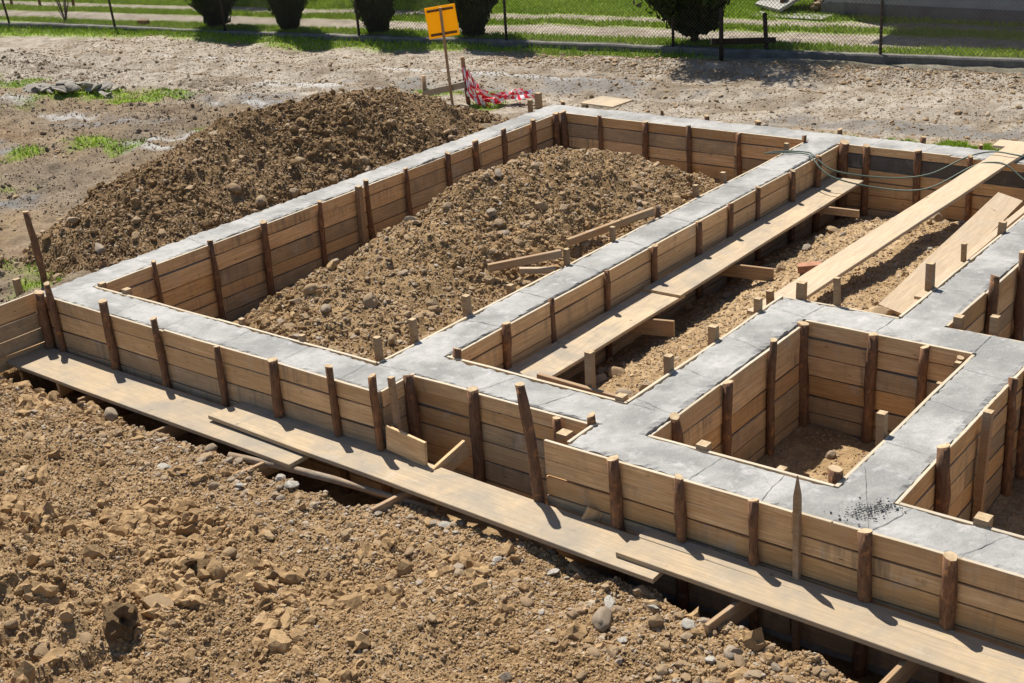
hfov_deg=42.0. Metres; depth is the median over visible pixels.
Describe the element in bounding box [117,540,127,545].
stone
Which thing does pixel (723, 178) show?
stake
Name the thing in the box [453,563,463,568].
stone
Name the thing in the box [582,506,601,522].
support board
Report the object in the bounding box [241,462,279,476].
support board
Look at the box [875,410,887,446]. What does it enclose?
stake
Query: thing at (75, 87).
stone
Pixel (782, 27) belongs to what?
grass
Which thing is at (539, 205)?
stone
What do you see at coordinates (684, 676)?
stone
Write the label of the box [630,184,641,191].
stone
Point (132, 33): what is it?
grass
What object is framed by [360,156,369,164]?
stone
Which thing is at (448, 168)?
stake
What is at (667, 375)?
formwork panel
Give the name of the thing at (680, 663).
stone
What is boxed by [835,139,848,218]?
stake
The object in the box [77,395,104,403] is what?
support board
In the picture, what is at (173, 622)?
stone
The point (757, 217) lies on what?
stake
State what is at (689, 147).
stake
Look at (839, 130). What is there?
stake
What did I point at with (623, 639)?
stone
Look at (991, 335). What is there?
formwork panel
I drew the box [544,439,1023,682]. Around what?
formwork panel
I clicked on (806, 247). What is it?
stone
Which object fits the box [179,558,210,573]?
earth clod
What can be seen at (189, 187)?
stone
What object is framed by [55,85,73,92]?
stone
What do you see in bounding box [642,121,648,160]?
stake
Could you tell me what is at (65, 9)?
bare shrub
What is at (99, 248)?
stone
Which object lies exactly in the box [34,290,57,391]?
stake
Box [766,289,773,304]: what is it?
stake
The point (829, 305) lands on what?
formwork panel
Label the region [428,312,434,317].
stone
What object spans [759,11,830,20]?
house apron
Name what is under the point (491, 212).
stone
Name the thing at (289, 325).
stone
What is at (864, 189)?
stake
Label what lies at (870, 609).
plank
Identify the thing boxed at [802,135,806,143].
stake
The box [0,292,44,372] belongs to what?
formwork panel
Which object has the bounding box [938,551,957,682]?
stake
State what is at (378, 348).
stake
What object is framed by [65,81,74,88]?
stone
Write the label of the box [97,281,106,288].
stake
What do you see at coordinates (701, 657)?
stone
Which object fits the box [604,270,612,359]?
stake
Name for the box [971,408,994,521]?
stake
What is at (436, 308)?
stone
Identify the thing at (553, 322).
stake
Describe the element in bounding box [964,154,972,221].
stake
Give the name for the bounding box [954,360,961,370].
stake
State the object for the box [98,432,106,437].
stone
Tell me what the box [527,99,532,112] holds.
stake
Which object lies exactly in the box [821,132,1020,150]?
grass
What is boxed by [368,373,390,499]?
stake
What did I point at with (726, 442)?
stake
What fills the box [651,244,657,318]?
stake
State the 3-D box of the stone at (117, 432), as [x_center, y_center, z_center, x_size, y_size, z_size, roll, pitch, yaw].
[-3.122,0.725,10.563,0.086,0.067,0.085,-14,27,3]
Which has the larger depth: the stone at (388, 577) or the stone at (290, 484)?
the stone at (290, 484)
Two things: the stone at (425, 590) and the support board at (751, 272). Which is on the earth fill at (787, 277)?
the support board at (751, 272)
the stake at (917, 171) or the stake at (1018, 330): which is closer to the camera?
the stake at (1018, 330)
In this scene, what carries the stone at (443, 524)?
on the ground at (16, 240)
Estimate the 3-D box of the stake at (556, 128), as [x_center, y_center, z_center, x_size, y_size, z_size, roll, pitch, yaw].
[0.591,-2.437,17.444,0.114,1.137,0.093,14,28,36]
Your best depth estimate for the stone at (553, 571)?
8.38 m
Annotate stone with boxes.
[4,618,17,627]
[23,432,34,440]
[26,84,30,92]
[31,83,50,92]
[32,643,49,659]
[46,88,54,93]
[50,84,64,88]
[52,88,66,92]
[52,273,62,280]
[55,80,67,83]
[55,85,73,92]
[62,428,73,432]
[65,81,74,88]
[65,84,79,90]
[66,217,79,223]
[79,632,92,644]
[80,83,93,88]
[85,83,97,91]
[91,84,101,91]
[95,85,108,91]
[95,243,104,253]
[97,82,113,91]
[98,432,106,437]
[99,91,113,97]
[104,407,117,421]
[113,428,122,436]
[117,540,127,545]
[131,231,139,241]
[132,216,141,223]
[140,593,173,608]
[157,463,171,468]
[167,619,177,627]
[174,677,191,682]
[185,185,195,190]
[199,452,212,458]
[204,443,217,451]
[206,579,220,585]
[208,482,220,489]
[220,547,236,557]
[222,457,232,462]
[227,183,240,193]
[234,457,243,462]
[235,483,243,486]
[253,510,263,516]
[255,195,266,205]
[270,492,280,499]
[275,474,284,480]
[276,484,282,489]
[276,494,285,501]
[282,323,295,328]
[284,480,298,488]
[289,298,303,303]
[290,187,299,196]
[291,333,299,338]
[294,492,303,499]
[295,156,305,163]
[300,313,310,320]
[303,283,319,294]
[320,304,330,312]
[329,346,341,350]
[331,258,338,265]
[340,529,349,541]
[346,522,355,528]
[350,333,359,338]
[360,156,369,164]
[363,291,378,308]
[373,509,381,515]
[373,540,381,547]
[375,254,382,262]
[386,573,391,580]
[387,119,395,126]
[388,334,396,344]
[397,270,407,275]
[403,216,418,221]
[403,526,416,534]
[404,547,414,555]
[412,220,422,223]
[418,587,429,594]
[426,298,438,306]
[427,305,439,311]
[427,614,436,622]
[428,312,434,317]
[429,520,440,525]
[437,521,450,527]
[443,202,451,209]
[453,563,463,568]
[453,568,463,576]
[457,519,466,525]
[482,259,492,265]
[484,276,494,284]
[486,208,496,216]
[489,248,496,254]
[492,556,501,561]
[494,168,501,176]
[494,218,503,226]
[498,671,510,681]
[501,230,509,234]
[507,159,517,164]
[512,582,519,587]
[513,239,524,245]
[520,596,533,607]
[522,279,531,285]
[524,214,533,220]
[525,591,532,597]
[530,162,538,169]
[534,201,547,209]
[545,637,557,642]
[547,568,558,574]
[550,548,558,554]
[559,204,568,212]
[566,610,578,617]
[567,562,577,567]
[571,564,585,572]
[571,607,585,614]
[573,571,586,579]
[576,670,587,681]
[581,242,589,247]
[583,643,592,649]
[586,647,600,657]
[591,606,611,631]
[595,367,605,374]
[595,643,606,653]
[596,373,606,384]
[604,595,614,609]
[606,645,618,657]
[607,366,625,377]
[612,605,625,611]
[616,388,632,396]
[617,636,626,642]
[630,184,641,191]
[632,585,651,596]
[636,627,645,633]
[638,382,651,390]
[643,603,658,608]
[648,613,663,627]
[653,675,661,680]
[655,664,667,676]
[659,641,670,650]
[672,612,684,619]
[674,659,690,667]
[680,632,692,639]
[680,672,690,680]
[681,618,695,628]
[692,676,701,682]
[696,617,708,623]
[698,655,705,662]
[704,656,715,664]
[709,677,719,682]
[716,660,726,671]
[721,291,730,298]
[723,645,735,658]
[727,647,742,654]
[734,654,745,666]
[743,670,762,679]
[763,645,773,651]
[770,662,780,672]
[776,263,785,272]
[782,675,796,682]
[802,244,811,251]
[810,3,820,8]
[811,666,821,675]
[817,670,828,680]
[825,226,837,232]
[825,665,836,675]
[826,450,835,458]
[871,306,891,315]
[921,234,930,241]
[928,213,943,221]
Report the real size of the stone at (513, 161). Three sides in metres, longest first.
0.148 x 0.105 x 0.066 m
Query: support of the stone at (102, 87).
on the stone at (96, 87)
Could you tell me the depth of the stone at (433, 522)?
9.01 m
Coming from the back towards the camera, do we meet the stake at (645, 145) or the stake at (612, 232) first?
the stake at (645, 145)
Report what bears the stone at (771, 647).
on the ground at (16, 240)
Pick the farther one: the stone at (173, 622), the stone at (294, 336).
the stone at (294, 336)
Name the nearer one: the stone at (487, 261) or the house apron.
the stone at (487, 261)
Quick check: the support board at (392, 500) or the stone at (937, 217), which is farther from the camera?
the stone at (937, 217)
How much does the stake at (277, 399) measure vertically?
1.044 m
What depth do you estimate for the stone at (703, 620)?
7.72 m
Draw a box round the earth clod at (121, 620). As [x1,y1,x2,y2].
[102,602,139,640]
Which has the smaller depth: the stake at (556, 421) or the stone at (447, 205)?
the stake at (556, 421)
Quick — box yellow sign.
[424,3,459,104]
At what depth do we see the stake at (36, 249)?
12.72 m
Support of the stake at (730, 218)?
attached to the formwork panel at (531, 334)
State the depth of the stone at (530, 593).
8.15 m
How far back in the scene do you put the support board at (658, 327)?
11.63 m
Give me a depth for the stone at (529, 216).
12.69 m
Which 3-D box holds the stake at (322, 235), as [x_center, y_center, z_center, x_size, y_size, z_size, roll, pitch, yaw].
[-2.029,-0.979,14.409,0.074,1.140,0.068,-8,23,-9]
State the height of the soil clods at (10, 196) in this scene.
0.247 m
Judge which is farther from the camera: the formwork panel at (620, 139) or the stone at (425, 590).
the formwork panel at (620, 139)
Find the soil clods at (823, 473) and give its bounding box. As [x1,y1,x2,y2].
[765,427,872,482]
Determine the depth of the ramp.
24.16 m
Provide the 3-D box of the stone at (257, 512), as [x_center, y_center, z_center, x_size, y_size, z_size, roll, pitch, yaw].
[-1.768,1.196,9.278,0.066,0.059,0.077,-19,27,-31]
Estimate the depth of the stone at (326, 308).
11.12 m
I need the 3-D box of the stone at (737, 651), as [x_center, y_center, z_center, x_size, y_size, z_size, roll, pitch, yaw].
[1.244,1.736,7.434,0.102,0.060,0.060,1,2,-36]
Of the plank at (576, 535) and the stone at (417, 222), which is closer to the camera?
the plank at (576, 535)
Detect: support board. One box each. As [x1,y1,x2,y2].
[56,383,73,396]
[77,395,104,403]
[148,424,187,437]
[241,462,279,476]
[370,491,421,510]
[386,425,427,465]
[428,440,469,471]
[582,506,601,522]
[628,318,674,336]
[704,599,757,636]
[718,264,773,281]
[817,206,859,217]
[879,659,922,682]
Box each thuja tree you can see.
[185,0,239,26]
[267,0,307,29]
[351,0,395,34]
[448,0,498,37]
[633,0,729,43]
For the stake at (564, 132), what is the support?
attached to the formwork panel at (620, 139)
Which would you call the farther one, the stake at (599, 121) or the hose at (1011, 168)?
the stake at (599, 121)
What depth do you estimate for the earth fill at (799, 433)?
10.20 m
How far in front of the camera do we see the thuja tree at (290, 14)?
26.00 m
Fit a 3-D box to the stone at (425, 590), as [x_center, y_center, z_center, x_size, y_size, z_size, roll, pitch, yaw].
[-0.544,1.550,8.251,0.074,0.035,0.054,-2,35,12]
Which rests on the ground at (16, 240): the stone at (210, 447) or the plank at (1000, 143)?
the stone at (210, 447)
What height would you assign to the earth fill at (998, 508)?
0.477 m
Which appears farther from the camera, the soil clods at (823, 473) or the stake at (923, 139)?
the stake at (923, 139)
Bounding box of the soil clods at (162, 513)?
[0,377,854,682]
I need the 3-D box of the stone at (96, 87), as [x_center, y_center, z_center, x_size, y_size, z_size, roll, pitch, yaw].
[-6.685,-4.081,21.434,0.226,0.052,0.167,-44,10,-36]
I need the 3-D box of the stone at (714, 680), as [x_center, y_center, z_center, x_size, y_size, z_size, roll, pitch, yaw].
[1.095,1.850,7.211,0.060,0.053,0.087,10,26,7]
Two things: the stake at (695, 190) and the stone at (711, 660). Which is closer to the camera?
the stone at (711, 660)
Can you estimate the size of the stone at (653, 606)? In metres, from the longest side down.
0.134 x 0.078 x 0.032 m
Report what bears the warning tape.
on the ground at (16, 240)
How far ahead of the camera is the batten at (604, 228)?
12.63 m
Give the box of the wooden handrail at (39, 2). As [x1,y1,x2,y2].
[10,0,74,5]
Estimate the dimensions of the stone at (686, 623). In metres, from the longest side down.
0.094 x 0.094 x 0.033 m
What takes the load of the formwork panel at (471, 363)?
attached to the concrete foundation
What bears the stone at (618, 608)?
on the ground at (16, 240)
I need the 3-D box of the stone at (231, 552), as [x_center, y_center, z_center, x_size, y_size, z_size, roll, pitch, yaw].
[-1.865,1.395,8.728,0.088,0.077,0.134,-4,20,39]
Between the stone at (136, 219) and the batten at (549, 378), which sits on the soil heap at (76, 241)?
the stone at (136, 219)
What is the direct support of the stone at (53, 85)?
on the stone at (64, 89)
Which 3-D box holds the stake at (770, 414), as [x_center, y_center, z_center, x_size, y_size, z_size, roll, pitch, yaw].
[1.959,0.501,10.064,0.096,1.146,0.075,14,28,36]
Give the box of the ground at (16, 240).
[0,0,1023,682]
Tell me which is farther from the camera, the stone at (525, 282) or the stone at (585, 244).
the stone at (585, 244)
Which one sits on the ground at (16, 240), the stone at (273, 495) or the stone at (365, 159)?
the stone at (273, 495)
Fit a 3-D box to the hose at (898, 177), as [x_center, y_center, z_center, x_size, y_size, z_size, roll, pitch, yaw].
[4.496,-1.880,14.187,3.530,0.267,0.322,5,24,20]
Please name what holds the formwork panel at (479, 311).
attached to the concrete foundation
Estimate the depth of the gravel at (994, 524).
9.23 m
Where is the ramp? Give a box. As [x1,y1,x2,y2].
[755,0,818,11]
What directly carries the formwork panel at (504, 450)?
attached to the concrete foundation
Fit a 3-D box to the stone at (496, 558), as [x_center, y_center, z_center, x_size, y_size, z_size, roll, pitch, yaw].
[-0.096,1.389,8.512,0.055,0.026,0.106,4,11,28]
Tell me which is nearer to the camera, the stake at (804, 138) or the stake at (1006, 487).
the stake at (1006, 487)
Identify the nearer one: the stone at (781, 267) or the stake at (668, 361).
the stake at (668, 361)
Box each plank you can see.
[6,346,309,467]
[208,402,663,583]
[507,291,684,377]
[580,96,632,107]
[616,536,1023,682]
[638,528,1023,666]
[643,177,862,297]
[747,144,1023,314]
[878,192,1022,314]
[914,206,1023,299]
[993,139,1023,148]
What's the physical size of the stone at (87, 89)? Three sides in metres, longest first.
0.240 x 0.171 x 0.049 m
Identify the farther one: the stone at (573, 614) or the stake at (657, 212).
the stake at (657, 212)
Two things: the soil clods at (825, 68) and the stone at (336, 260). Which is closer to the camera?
the stone at (336, 260)
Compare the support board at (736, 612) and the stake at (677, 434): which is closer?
the support board at (736, 612)
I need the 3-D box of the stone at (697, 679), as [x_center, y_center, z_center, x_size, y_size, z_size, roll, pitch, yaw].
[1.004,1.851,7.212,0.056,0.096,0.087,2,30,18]
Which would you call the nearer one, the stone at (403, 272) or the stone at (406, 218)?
the stone at (403, 272)
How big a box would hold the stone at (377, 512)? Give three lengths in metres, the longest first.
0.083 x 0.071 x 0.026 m
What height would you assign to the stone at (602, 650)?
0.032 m
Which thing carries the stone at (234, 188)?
on the soil heap at (76, 241)
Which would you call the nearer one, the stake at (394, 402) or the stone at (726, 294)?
the stake at (394, 402)
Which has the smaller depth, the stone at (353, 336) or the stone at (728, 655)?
the stone at (728, 655)
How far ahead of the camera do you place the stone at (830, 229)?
13.93 m
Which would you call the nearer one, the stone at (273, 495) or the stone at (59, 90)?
the stone at (273, 495)
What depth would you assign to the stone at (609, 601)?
8.01 m
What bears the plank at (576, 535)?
on the plank at (173, 407)
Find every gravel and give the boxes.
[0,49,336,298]
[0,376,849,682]
[7,34,1023,146]
[992,481,1023,530]
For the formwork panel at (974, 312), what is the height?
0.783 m
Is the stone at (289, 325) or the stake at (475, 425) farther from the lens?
the stone at (289, 325)
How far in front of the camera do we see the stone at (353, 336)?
10.83 m
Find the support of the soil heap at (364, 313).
on the ground at (16, 240)
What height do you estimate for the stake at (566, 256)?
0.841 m
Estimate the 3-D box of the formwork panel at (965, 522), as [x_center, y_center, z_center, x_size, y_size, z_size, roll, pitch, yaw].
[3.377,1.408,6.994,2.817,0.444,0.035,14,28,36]
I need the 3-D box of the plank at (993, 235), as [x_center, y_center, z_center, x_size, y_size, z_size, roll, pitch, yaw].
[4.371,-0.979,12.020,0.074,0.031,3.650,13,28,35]
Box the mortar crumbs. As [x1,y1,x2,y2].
[824,497,905,524]
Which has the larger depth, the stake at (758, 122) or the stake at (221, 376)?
the stake at (758, 122)
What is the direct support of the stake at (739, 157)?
attached to the formwork panel at (620, 139)
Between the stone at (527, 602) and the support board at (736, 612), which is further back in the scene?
the stone at (527, 602)
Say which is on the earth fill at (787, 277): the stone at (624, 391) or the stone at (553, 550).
the stone at (624, 391)
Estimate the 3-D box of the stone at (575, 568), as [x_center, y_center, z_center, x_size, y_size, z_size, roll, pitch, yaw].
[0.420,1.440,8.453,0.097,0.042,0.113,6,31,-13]
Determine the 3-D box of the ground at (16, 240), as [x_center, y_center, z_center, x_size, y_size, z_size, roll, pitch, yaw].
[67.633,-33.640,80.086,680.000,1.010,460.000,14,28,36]
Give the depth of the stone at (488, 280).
11.68 m
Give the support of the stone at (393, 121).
on the soil heap at (76, 241)
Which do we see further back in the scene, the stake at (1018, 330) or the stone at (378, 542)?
the stake at (1018, 330)
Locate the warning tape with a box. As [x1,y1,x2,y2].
[462,65,533,106]
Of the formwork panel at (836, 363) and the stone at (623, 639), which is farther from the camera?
the formwork panel at (836, 363)
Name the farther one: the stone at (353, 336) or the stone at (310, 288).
the stone at (310, 288)
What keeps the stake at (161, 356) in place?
attached to the formwork panel at (191, 366)
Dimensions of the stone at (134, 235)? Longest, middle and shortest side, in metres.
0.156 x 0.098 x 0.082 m
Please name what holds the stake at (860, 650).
on the ground at (16, 240)
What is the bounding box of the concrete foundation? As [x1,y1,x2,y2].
[44,104,1023,682]
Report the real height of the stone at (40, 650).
0.072 m
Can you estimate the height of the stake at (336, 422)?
1.134 m
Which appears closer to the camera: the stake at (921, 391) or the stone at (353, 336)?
the stake at (921, 391)
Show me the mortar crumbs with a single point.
(874, 507)
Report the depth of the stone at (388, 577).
8.48 m
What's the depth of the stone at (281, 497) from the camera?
9.48 m
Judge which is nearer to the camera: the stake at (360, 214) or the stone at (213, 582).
the stone at (213, 582)
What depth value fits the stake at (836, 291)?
10.58 m
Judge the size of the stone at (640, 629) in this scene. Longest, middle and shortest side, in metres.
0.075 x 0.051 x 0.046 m
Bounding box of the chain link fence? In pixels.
[0,0,1023,67]
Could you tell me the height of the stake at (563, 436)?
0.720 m
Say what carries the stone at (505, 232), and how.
on the soil heap at (364, 313)
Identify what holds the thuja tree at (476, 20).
on the ground at (16, 240)
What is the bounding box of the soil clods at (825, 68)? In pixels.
[7,33,1023,144]
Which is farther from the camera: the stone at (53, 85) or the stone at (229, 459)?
the stone at (53, 85)
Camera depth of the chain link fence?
22.21 m
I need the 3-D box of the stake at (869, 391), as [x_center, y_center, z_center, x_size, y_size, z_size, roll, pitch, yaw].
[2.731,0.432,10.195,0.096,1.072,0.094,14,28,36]
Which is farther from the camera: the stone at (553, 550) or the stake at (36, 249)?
the stake at (36, 249)
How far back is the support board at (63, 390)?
11.62 m
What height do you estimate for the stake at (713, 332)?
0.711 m
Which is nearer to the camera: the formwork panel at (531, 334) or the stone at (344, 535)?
the stone at (344, 535)
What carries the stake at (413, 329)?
attached to the formwork panel at (479, 311)
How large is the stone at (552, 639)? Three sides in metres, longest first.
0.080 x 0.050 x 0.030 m
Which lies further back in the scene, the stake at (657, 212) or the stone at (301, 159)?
the stone at (301, 159)
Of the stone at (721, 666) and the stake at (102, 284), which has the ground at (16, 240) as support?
the stone at (721, 666)
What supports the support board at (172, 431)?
attached to the plank at (173, 407)
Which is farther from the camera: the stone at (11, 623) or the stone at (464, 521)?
the stone at (464, 521)
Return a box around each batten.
[487,249,561,271]
[519,267,555,273]
[537,373,628,398]
[566,207,654,245]
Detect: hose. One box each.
[765,152,1023,190]
[769,150,1023,178]
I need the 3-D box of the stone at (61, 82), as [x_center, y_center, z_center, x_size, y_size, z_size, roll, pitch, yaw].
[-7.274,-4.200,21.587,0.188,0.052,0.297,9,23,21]
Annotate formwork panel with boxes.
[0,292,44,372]
[44,295,383,498]
[94,286,376,365]
[106,115,554,320]
[377,142,803,365]
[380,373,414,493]
[414,375,586,504]
[447,356,627,404]
[450,145,838,380]
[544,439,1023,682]
[558,112,807,183]
[567,422,597,444]
[626,296,782,403]
[648,435,834,486]
[650,326,799,462]
[785,297,898,318]
[805,320,972,440]
[834,354,974,487]
[837,143,1023,223]
[894,367,1023,520]
[898,215,1023,318]
[899,503,1023,539]
[946,263,1023,338]
[957,329,1022,341]
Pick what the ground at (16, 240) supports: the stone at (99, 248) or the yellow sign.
the yellow sign
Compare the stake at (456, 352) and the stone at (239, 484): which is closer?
the stone at (239, 484)
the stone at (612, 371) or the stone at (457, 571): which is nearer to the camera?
the stone at (457, 571)
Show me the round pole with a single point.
(329, 478)
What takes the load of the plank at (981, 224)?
on the earth fill at (787, 277)
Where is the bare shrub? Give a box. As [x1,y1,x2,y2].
[55,0,69,20]
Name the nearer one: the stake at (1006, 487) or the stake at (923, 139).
the stake at (1006, 487)
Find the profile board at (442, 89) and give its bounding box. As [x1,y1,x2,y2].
[421,56,470,103]
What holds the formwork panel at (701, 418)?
attached to the concrete foundation
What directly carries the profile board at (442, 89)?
on the ground at (16, 240)
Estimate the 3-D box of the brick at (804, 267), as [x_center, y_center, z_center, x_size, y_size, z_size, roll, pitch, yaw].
[2.778,-0.692,12.422,0.218,0.072,0.110,-5,21,19]
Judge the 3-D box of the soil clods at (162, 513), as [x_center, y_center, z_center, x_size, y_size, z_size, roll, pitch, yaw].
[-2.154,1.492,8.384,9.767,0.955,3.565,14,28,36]
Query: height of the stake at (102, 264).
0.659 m
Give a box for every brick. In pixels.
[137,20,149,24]
[797,261,821,273]
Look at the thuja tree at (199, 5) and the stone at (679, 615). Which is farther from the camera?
the thuja tree at (199, 5)
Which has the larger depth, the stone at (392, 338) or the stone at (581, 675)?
the stone at (392, 338)
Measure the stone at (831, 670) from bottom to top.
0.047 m
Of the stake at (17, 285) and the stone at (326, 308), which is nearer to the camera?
the stone at (326, 308)
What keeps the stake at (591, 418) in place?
attached to the formwork panel at (504, 450)
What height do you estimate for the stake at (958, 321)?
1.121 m
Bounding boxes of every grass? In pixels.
[0,0,1023,57]
[0,24,779,63]
[0,75,507,299]
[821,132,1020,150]
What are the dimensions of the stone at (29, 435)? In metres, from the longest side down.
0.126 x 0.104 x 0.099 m
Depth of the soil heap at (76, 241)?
15.04 m
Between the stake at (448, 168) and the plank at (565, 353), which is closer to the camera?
the plank at (565, 353)
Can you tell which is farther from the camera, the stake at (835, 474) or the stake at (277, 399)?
the stake at (277, 399)
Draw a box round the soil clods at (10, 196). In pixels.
[0,51,349,301]
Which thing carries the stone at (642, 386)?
on the earth fill at (787, 277)
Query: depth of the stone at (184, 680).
7.36 m
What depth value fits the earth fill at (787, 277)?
12.23 m
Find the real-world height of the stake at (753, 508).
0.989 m
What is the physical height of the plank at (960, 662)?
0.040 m
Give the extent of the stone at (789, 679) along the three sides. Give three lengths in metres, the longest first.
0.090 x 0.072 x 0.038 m
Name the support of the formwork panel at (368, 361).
attached to the concrete foundation
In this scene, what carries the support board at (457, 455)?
attached to the plank at (576, 535)
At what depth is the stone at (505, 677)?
7.31 m
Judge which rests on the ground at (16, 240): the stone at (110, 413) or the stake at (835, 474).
the stone at (110, 413)
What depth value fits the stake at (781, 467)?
8.22 m
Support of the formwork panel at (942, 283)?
attached to the concrete foundation
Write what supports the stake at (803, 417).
attached to the formwork panel at (701, 418)
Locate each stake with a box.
[12,278,23,296]
[22,211,47,281]
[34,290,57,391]
[44,281,76,395]
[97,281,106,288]
[98,299,130,414]
[99,259,107,269]
[121,287,132,295]
[150,316,171,388]
[151,260,163,303]
[207,240,225,319]
[213,345,236,452]
[238,317,245,325]
[260,220,275,296]
[267,357,289,473]
[298,334,306,342]
[317,200,327,267]
[325,364,351,493]
[354,185,366,247]
[363,179,375,240]
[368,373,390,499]
[373,336,383,361]
[387,376,401,430]
[403,167,412,215]
[403,375,422,439]
[408,318,418,344]
[445,151,452,186]
[453,347,460,358]
[461,294,471,317]
[467,386,485,482]
[472,139,480,171]
[501,128,508,164]
[502,321,511,369]
[506,283,514,294]
[515,382,545,503]
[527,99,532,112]
[530,118,536,152]
[534,92,542,108]
[548,298,558,377]
[552,416,560,441]
[553,112,559,146]
[556,428,572,480]
[559,110,568,148]
[563,248,569,265]
[584,350,595,387]
[587,411,595,426]
[597,115,602,149]
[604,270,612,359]
[606,455,626,582]
[609,226,615,241]
[615,393,627,401]
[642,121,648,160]
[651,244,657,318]
[655,207,659,218]
[663,353,673,374]
[669,412,683,443]
[674,473,688,612]
[686,125,691,173]
[692,184,698,198]
[695,220,703,298]
[696,440,711,450]
[708,324,718,345]
[720,171,726,184]
[721,380,732,455]
[727,202,733,281]
[736,133,741,175]
[748,498,758,630]
[753,296,762,313]
[755,120,760,125]
[755,186,760,261]
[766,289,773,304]
[766,338,777,455]
[776,465,787,471]
[783,142,788,149]
[788,169,795,242]
[792,475,801,651]
[796,280,806,299]
[797,321,809,425]
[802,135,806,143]
[812,155,821,232]
[827,465,842,484]
[833,277,840,305]
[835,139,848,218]
[837,128,841,134]
[852,528,872,678]
[860,144,869,216]
[861,332,877,443]
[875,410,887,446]
[912,150,921,204]
[915,345,929,408]
[919,136,925,143]
[925,261,935,290]
[934,443,950,514]
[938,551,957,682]
[953,314,964,329]
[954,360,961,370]
[957,355,963,362]
[961,243,966,261]
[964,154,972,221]
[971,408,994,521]
[973,512,993,527]
[984,274,999,334]
[989,314,1000,336]
[997,220,1006,235]
[1001,377,1018,496]
[1011,250,1023,340]
[1015,381,1023,479]
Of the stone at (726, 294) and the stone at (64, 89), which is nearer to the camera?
the stone at (726, 294)
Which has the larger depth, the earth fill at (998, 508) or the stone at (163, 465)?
the stone at (163, 465)
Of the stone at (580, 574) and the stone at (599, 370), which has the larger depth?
the stone at (599, 370)
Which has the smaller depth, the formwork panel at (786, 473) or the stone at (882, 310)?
the formwork panel at (786, 473)
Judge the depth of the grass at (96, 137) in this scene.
18.88 m
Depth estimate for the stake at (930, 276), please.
10.76 m
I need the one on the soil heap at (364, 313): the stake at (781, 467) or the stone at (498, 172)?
the stone at (498, 172)
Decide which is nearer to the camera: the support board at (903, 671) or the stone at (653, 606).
the support board at (903, 671)
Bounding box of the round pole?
[227,452,437,512]
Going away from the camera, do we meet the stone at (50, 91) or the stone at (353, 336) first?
the stone at (353, 336)
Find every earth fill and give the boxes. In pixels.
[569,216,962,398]
[757,424,874,481]
[987,479,1023,535]
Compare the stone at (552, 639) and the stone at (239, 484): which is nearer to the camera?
the stone at (552, 639)
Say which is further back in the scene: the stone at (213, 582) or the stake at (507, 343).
the stake at (507, 343)
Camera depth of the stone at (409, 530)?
8.92 m
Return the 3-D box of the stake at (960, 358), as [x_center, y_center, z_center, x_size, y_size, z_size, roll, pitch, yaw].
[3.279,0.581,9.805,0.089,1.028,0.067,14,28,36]
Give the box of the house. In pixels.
[821,0,1023,24]
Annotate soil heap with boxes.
[0,87,506,280]
[227,147,716,360]
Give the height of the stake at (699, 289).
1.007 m
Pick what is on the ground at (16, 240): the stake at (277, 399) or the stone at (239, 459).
the stone at (239, 459)
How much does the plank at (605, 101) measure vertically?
0.021 m
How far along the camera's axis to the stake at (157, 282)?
12.69 m
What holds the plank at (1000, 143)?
on the concrete foundation
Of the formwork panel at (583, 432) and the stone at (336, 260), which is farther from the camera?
the stone at (336, 260)
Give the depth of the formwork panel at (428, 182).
14.12 m
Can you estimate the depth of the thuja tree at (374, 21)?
24.85 m
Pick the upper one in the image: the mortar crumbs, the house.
the house
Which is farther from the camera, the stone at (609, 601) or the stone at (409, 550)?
the stone at (409, 550)
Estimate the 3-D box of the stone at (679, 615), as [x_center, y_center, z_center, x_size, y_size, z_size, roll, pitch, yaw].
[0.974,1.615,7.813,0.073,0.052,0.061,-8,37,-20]
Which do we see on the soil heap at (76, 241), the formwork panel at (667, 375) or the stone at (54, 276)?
the stone at (54, 276)
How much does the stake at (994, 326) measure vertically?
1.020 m
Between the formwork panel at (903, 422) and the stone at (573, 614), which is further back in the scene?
the formwork panel at (903, 422)
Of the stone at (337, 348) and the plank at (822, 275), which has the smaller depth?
the stone at (337, 348)
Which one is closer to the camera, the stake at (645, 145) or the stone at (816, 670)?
the stone at (816, 670)
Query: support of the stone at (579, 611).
on the ground at (16, 240)

